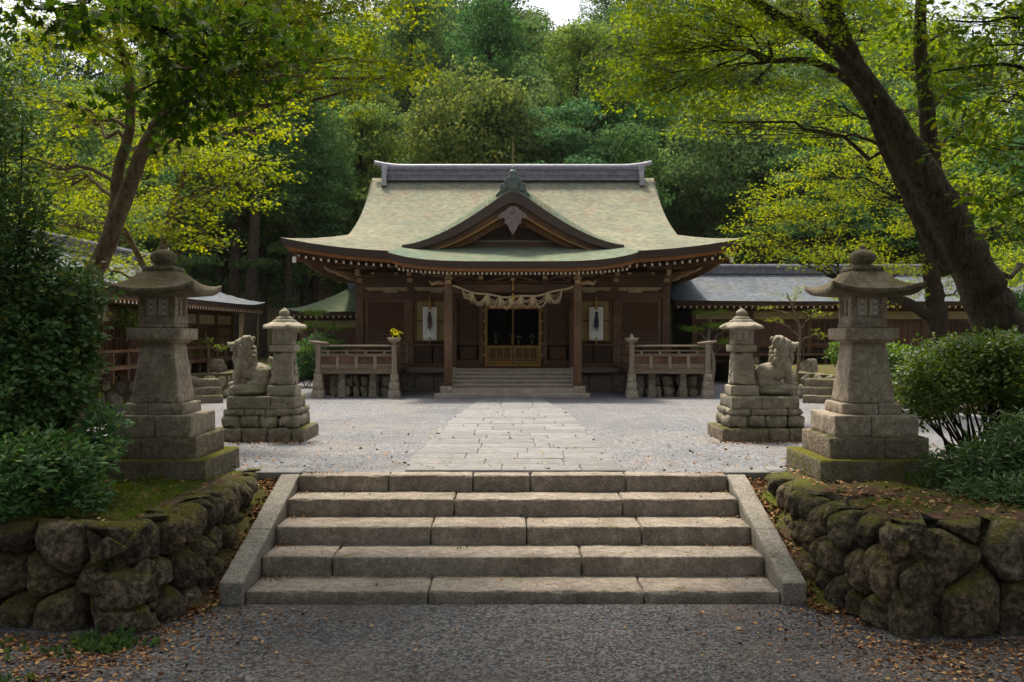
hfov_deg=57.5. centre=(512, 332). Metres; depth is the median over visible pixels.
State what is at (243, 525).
leafy bank ground
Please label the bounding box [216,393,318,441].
stone pedestal
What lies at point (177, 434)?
stone lantern
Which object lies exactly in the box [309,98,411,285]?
forest tree
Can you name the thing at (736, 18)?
forest tree
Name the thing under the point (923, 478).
ground cover
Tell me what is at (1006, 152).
forest tree
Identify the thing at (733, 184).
forest tree
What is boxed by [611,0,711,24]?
forest tree
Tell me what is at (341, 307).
corner pavilion
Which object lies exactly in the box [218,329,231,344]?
window
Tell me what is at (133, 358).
door panel
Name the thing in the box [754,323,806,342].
window
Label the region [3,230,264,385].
side hall
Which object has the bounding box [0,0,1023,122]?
sky
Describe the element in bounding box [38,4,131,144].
forest tree
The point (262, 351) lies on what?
cedar tree
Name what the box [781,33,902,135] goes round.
forest tree
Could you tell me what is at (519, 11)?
forest tree
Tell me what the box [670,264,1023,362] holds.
side hall
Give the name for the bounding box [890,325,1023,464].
shrub
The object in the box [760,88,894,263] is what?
forest tree
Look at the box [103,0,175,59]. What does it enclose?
forest tree
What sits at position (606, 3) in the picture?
forest tree
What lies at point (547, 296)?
sacred rope
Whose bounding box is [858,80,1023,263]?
forest tree
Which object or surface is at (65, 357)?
evergreen shrub
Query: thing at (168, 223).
maple tree
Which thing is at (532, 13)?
forest tree
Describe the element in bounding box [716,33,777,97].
forest tree
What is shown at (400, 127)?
forest tree
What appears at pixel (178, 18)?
forest tree
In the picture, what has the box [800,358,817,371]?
garden rock
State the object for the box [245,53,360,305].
cedar tree
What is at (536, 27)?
forest tree
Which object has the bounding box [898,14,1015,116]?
forest tree
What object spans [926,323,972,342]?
window
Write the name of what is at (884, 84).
forest tree
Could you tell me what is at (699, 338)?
door panel
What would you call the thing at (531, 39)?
forest tree
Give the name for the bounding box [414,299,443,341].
paper window
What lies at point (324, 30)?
forest tree
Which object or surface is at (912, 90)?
forest tree
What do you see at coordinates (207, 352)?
young maple
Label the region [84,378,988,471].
courtyard ground
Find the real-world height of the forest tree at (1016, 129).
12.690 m
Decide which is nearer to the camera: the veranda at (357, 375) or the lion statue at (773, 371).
the lion statue at (773, 371)
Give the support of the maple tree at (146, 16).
on the forecourt ground at (639, 647)
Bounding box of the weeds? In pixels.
[0,511,239,681]
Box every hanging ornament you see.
[427,297,431,343]
[594,297,598,343]
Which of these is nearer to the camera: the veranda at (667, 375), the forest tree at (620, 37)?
the veranda at (667, 375)
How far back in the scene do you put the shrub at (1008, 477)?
10.19 m
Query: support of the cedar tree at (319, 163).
on the garden ground at (126, 394)
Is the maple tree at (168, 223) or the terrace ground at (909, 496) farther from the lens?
the maple tree at (168, 223)
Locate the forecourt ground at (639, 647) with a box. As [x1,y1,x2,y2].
[0,604,1023,681]
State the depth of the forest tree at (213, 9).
83.29 m
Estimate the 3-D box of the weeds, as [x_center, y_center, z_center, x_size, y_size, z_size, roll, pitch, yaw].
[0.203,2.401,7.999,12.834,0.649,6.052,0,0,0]
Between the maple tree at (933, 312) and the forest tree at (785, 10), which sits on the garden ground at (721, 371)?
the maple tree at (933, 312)
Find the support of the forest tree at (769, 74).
on the hillside
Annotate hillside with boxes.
[29,141,1021,356]
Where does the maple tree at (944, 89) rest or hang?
on the terrace ground at (909, 496)
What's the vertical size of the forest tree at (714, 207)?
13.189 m
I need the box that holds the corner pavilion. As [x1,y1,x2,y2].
[282,283,355,368]
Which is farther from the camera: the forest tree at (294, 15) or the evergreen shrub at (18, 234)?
the forest tree at (294, 15)
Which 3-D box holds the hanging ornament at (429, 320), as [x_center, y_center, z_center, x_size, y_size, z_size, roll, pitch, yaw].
[-2.554,-0.380,28.642,0.130,1.460,0.117,0,0,36]
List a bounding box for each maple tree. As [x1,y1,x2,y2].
[0,0,354,165]
[0,0,458,437]
[6,126,311,281]
[564,0,1023,451]
[718,126,1023,374]
[868,0,1023,253]
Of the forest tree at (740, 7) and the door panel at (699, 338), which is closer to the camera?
the door panel at (699, 338)
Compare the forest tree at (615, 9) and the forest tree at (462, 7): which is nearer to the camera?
the forest tree at (615, 9)
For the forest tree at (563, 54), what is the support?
on the hillside
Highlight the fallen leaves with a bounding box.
[0,407,1023,681]
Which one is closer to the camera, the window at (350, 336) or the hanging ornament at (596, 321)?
the hanging ornament at (596, 321)
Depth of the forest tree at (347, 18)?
83.37 m
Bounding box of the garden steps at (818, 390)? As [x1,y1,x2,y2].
[803,378,833,403]
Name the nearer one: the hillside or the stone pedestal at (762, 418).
the stone pedestal at (762, 418)
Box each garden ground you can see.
[93,357,313,408]
[710,363,986,414]
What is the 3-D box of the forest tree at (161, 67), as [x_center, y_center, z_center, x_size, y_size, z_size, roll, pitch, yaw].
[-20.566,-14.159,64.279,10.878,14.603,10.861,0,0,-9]
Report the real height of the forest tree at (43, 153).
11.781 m
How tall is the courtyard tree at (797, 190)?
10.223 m
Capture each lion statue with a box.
[227,335,272,395]
[753,335,798,395]
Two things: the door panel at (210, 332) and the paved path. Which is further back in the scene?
the door panel at (210, 332)
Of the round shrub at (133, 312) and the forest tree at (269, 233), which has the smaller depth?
the round shrub at (133, 312)
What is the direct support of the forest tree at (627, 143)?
on the hillside
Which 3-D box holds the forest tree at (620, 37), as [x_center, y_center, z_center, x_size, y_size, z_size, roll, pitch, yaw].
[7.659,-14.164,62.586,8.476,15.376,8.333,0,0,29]
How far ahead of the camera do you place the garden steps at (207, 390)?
23.96 m
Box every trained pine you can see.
[296,308,356,360]
[676,307,729,385]
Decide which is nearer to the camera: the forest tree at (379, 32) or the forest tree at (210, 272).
the forest tree at (210, 272)
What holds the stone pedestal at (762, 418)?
on the courtyard ground at (421, 418)
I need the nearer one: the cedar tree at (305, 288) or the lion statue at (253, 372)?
the lion statue at (253, 372)
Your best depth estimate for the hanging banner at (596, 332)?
28.75 m
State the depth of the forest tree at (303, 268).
42.16 m
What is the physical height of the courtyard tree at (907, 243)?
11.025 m
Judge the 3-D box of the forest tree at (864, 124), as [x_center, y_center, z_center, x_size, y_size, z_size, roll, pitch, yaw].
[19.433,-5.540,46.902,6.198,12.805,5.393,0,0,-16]
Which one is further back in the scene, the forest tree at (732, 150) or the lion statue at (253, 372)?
the forest tree at (732, 150)
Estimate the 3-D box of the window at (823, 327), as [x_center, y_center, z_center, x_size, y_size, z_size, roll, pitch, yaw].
[11.850,0.020,34.073,1.936,0.800,0.042,0,0,0]
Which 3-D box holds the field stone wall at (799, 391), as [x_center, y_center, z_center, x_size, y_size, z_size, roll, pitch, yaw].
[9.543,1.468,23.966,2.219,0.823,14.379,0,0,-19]
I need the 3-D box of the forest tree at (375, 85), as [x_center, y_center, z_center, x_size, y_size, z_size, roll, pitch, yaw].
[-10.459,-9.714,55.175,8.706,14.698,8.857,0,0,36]
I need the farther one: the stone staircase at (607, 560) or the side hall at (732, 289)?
the side hall at (732, 289)
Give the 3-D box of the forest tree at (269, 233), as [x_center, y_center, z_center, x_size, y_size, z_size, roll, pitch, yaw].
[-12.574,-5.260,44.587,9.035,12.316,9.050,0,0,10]
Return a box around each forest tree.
[0,39,91,180]
[0,118,125,247]
[3,28,76,169]
[16,78,115,180]
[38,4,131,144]
[40,56,171,237]
[47,154,143,242]
[79,109,204,252]
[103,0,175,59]
[107,48,191,122]
[110,87,298,286]
[140,21,209,106]
[146,101,350,335]
[155,1,200,79]
[166,0,246,19]
[213,112,368,344]
[233,0,334,59]
[292,0,361,35]
[295,49,403,281]
[300,24,361,61]
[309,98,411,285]
[318,15,437,176]
[329,0,408,53]
[340,89,419,181]
[354,150,481,222]
[367,0,463,150]
[368,100,462,180]
[378,55,540,163]
[394,2,456,95]
[400,0,489,66]
[419,30,528,99]
[427,0,477,43]
[440,0,537,138]
[445,73,589,163]
[462,50,594,141]
[464,0,539,68]
[474,14,594,127]
[495,2,555,48]
[512,97,621,163]
[517,28,572,73]
[524,17,643,162]
[543,24,594,97]
[545,119,675,214]
[569,0,626,35]
[570,10,686,131]
[580,72,702,210]
[593,3,690,47]
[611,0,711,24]
[620,4,740,201]
[621,135,713,235]
[643,0,732,38]
[655,89,811,263]
[661,66,733,235]
[679,92,857,263]
[690,111,793,261]
[701,0,766,43]
[708,102,852,263]
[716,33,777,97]
[718,43,812,142]
[720,0,818,63]
[735,36,793,74]
[744,0,832,92]
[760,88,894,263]
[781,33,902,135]
[785,3,880,74]
[787,0,914,76]
[806,64,901,244]
[810,14,940,99]
[836,95,919,263]
[839,68,973,258]
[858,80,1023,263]
[879,20,951,78]
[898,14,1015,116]
[950,90,1012,240]
[977,0,1023,124]
[977,99,1023,187]
[986,150,1023,263]
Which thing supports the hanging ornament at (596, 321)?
hanging from the shrine hall
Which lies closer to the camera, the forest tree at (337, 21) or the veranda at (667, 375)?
the veranda at (667, 375)
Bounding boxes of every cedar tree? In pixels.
[157,28,291,340]
[172,17,314,346]
[198,91,314,356]
[218,30,347,314]
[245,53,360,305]
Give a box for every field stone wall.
[87,368,272,408]
[754,365,984,414]
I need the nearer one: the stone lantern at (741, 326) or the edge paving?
the edge paving
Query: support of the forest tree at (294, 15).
on the hillside
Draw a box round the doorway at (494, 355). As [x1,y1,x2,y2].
[485,305,540,366]
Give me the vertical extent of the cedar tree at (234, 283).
15.298 m
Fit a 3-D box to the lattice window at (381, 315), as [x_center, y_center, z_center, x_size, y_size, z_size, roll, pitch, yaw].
[-3.930,-0.365,28.965,1.320,1.370,0.110,0,0,0]
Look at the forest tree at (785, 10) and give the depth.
73.96 m
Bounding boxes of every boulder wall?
[0,468,260,633]
[763,472,1023,639]
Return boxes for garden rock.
[206,358,226,371]
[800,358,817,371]
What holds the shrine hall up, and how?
on the courtyard ground at (421, 418)
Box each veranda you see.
[309,341,408,397]
[617,341,716,397]
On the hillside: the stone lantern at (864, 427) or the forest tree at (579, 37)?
the forest tree at (579, 37)
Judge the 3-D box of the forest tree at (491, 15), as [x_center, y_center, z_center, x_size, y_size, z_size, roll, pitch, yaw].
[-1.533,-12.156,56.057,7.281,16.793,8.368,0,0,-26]
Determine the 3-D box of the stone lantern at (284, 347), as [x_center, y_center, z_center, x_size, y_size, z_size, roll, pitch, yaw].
[-3.880,0.316,15.850,0.737,1.492,0.720,0,0,0]
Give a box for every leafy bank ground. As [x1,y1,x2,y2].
[187,479,275,612]
[750,480,845,613]
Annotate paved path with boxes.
[405,398,625,479]
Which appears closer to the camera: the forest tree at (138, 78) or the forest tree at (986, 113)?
the forest tree at (986, 113)
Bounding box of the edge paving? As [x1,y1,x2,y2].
[232,467,794,480]
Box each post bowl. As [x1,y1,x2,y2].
[387,328,402,344]
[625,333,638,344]
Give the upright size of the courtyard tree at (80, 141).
10.693 m
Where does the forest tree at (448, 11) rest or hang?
on the hillside
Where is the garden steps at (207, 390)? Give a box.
[192,378,222,403]
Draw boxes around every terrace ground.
[0,470,243,520]
[780,459,1023,540]
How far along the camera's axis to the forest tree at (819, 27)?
85.70 m
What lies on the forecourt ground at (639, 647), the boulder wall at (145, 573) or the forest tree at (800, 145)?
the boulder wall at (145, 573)
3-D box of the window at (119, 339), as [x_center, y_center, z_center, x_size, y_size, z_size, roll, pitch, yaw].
[-9.273,0.140,21.450,0.042,0.560,1.536,0,0,0]
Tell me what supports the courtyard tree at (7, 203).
on the garden ground at (126, 394)
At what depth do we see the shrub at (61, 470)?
9.01 m
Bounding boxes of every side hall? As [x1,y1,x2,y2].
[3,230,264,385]
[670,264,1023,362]
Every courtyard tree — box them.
[0,121,36,222]
[0,169,23,224]
[11,79,149,252]
[128,132,301,296]
[258,129,363,307]
[714,146,886,263]
[849,146,1007,263]
[969,135,1023,312]
[993,158,1023,215]
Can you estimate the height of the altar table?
0.680 m
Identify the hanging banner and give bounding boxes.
[422,306,436,339]
[589,306,603,339]
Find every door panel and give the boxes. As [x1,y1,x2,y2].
[128,340,139,372]
[200,328,214,365]
[303,331,330,358]
[696,323,730,359]
[887,323,921,359]
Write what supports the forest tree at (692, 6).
on the hillside
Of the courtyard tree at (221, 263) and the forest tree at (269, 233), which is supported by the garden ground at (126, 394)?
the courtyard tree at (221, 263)
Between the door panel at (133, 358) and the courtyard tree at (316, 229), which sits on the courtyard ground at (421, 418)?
the courtyard tree at (316, 229)
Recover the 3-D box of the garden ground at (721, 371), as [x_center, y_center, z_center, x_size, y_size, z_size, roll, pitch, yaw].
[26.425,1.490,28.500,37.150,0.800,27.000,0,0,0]
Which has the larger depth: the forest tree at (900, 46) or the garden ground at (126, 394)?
the forest tree at (900, 46)
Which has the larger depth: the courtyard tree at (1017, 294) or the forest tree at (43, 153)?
the forest tree at (43, 153)
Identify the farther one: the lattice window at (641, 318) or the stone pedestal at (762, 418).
the lattice window at (641, 318)
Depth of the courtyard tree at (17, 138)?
36.38 m
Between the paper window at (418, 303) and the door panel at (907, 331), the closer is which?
the paper window at (418, 303)
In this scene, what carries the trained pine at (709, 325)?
on the courtyard ground at (421, 418)
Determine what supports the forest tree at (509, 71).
on the hillside
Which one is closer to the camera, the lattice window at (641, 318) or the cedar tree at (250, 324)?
the lattice window at (641, 318)
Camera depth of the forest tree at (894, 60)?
64.15 m
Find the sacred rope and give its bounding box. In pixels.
[452,281,573,309]
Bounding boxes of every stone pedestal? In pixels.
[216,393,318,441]
[707,393,808,441]
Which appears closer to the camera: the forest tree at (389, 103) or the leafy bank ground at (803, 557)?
the leafy bank ground at (803, 557)
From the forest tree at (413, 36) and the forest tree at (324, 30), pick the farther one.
the forest tree at (324, 30)
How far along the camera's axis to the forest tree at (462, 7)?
86.30 m
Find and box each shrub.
[0,22,74,451]
[0,254,124,495]
[0,392,135,521]
[105,264,138,380]
[265,330,347,386]
[822,339,915,381]
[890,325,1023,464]
[909,403,1023,507]
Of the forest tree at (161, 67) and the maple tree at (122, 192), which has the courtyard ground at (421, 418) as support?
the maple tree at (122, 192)
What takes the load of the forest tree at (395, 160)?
on the hillside
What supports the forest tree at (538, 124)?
on the hillside
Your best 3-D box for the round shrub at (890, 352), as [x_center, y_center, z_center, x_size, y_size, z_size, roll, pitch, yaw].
[8.396,0.579,22.118,1.897,1.257,2.588,0,0,-42]
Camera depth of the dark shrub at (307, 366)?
30.87 m
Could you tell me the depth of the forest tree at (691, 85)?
56.26 m
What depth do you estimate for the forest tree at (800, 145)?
51.65 m
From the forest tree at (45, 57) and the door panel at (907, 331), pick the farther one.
the forest tree at (45, 57)
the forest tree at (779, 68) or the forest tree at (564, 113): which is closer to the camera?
the forest tree at (564, 113)
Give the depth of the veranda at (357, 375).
25.83 m
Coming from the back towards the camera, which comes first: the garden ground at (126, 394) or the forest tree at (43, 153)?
the forest tree at (43, 153)
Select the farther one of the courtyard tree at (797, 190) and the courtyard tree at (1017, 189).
the courtyard tree at (797, 190)
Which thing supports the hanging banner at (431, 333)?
hanging from the shrine hall
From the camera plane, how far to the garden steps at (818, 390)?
23.96 m
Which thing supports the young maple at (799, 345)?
on the garden ground at (721, 371)
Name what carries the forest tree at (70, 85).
on the hillside
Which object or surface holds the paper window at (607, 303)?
in the shrine hall
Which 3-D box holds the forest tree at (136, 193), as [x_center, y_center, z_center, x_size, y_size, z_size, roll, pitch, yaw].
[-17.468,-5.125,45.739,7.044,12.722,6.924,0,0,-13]
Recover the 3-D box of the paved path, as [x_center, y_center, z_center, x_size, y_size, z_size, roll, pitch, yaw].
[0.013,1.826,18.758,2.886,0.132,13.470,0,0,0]
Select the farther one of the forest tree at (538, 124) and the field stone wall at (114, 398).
the forest tree at (538, 124)
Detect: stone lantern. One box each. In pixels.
[89,245,239,482]
[262,308,306,395]
[719,308,763,395]
[786,245,946,482]
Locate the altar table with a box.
[488,344,537,345]
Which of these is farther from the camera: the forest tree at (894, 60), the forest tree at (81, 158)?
the forest tree at (894, 60)
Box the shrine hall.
[280,161,745,397]
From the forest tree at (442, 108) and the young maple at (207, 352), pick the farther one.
the forest tree at (442, 108)
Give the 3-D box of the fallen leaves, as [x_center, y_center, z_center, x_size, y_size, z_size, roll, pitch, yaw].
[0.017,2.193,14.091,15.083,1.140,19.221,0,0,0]
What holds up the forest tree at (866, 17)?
on the hillside
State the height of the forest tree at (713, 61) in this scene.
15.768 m
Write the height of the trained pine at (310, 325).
2.608 m
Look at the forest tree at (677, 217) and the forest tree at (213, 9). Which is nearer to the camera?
the forest tree at (677, 217)
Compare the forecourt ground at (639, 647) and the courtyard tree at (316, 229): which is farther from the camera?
the courtyard tree at (316, 229)
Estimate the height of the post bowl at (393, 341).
0.466 m
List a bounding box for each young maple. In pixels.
[188,333,227,372]
[758,285,832,372]
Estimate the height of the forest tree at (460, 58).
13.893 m
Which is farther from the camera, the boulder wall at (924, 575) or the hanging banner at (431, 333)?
the hanging banner at (431, 333)
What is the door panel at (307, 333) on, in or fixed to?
in the corner pavilion
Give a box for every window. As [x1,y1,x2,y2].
[96,327,123,350]
[186,328,196,346]
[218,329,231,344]
[336,331,355,349]
[365,299,406,342]
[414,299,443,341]
[582,299,611,341]
[619,299,660,342]
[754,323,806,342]
[811,323,838,342]
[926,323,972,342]
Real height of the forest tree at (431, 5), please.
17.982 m
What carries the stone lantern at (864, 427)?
on the terrace ground at (909, 496)
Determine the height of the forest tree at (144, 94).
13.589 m
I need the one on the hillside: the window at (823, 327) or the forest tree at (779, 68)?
the forest tree at (779, 68)
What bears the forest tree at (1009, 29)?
on the hillside
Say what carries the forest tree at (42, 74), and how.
on the hillside
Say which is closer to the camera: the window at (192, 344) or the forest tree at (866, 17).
the window at (192, 344)
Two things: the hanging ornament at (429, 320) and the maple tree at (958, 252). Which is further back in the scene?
the hanging ornament at (429, 320)
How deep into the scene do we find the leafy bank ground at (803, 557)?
10.43 m
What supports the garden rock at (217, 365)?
on the garden ground at (126, 394)
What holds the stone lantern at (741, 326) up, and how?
on the stone pedestal at (762, 418)
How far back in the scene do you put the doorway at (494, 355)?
29.02 m
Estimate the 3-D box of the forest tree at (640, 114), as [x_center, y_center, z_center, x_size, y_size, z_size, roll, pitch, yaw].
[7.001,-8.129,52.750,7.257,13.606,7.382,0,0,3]
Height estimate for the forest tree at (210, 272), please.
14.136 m
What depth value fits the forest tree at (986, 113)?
53.53 m
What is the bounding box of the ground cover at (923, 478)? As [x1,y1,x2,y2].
[905,463,1023,506]
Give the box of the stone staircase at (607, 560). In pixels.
[219,472,806,603]
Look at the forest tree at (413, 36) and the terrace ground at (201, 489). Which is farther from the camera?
the forest tree at (413, 36)

